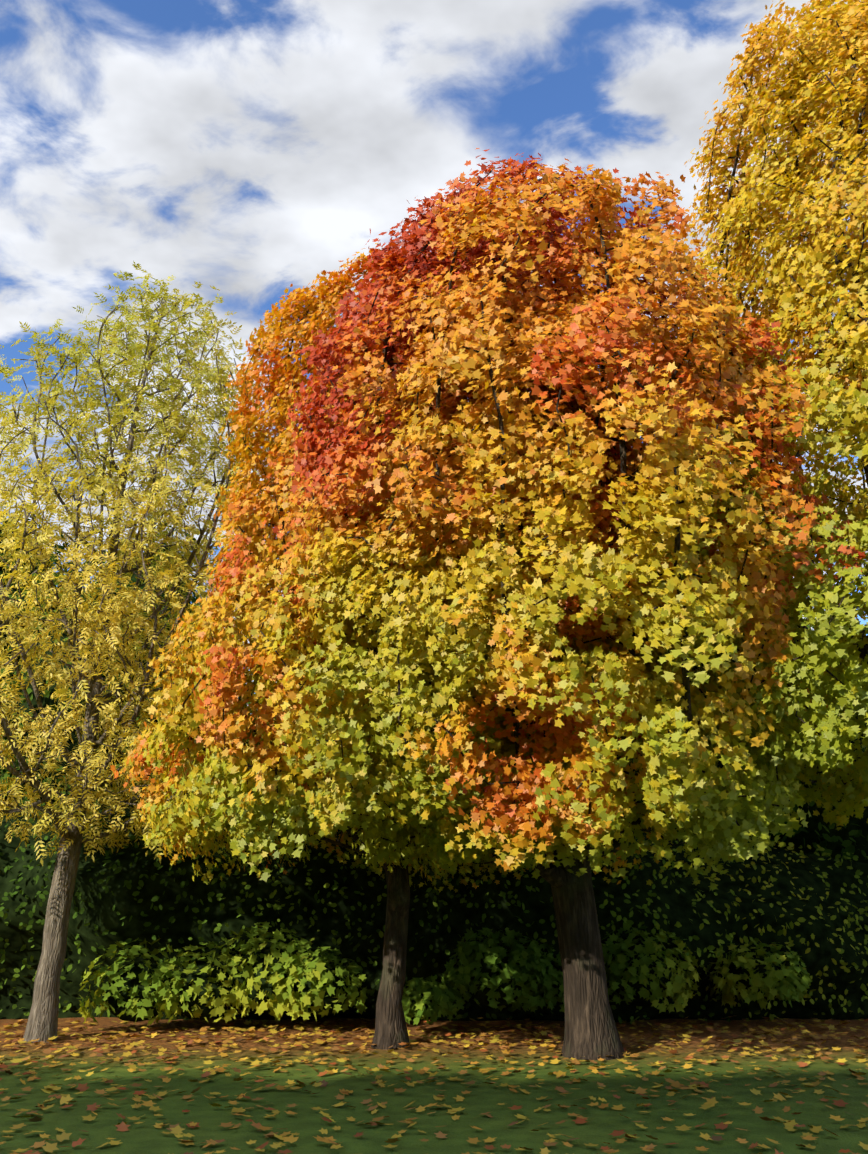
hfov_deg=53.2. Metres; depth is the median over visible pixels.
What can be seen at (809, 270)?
maple
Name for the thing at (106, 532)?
ash keys
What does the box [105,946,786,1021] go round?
shade shrubs
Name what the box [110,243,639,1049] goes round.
maple
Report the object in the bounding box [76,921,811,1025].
shrub leaves
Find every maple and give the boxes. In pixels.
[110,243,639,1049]
[274,148,865,1059]
[584,0,867,830]
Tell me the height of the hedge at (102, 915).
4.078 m
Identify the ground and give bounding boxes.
[0,1017,867,1153]
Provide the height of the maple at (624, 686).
12.803 m
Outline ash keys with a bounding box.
[0,297,251,845]
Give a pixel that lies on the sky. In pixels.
(243, 149)
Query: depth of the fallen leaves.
9.41 m
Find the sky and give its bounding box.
[0,0,867,713]
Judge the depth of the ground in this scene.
8.27 m
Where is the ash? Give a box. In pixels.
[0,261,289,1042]
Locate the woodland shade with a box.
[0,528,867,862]
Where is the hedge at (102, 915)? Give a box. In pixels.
[0,792,867,1022]
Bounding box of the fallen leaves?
[0,1015,867,1153]

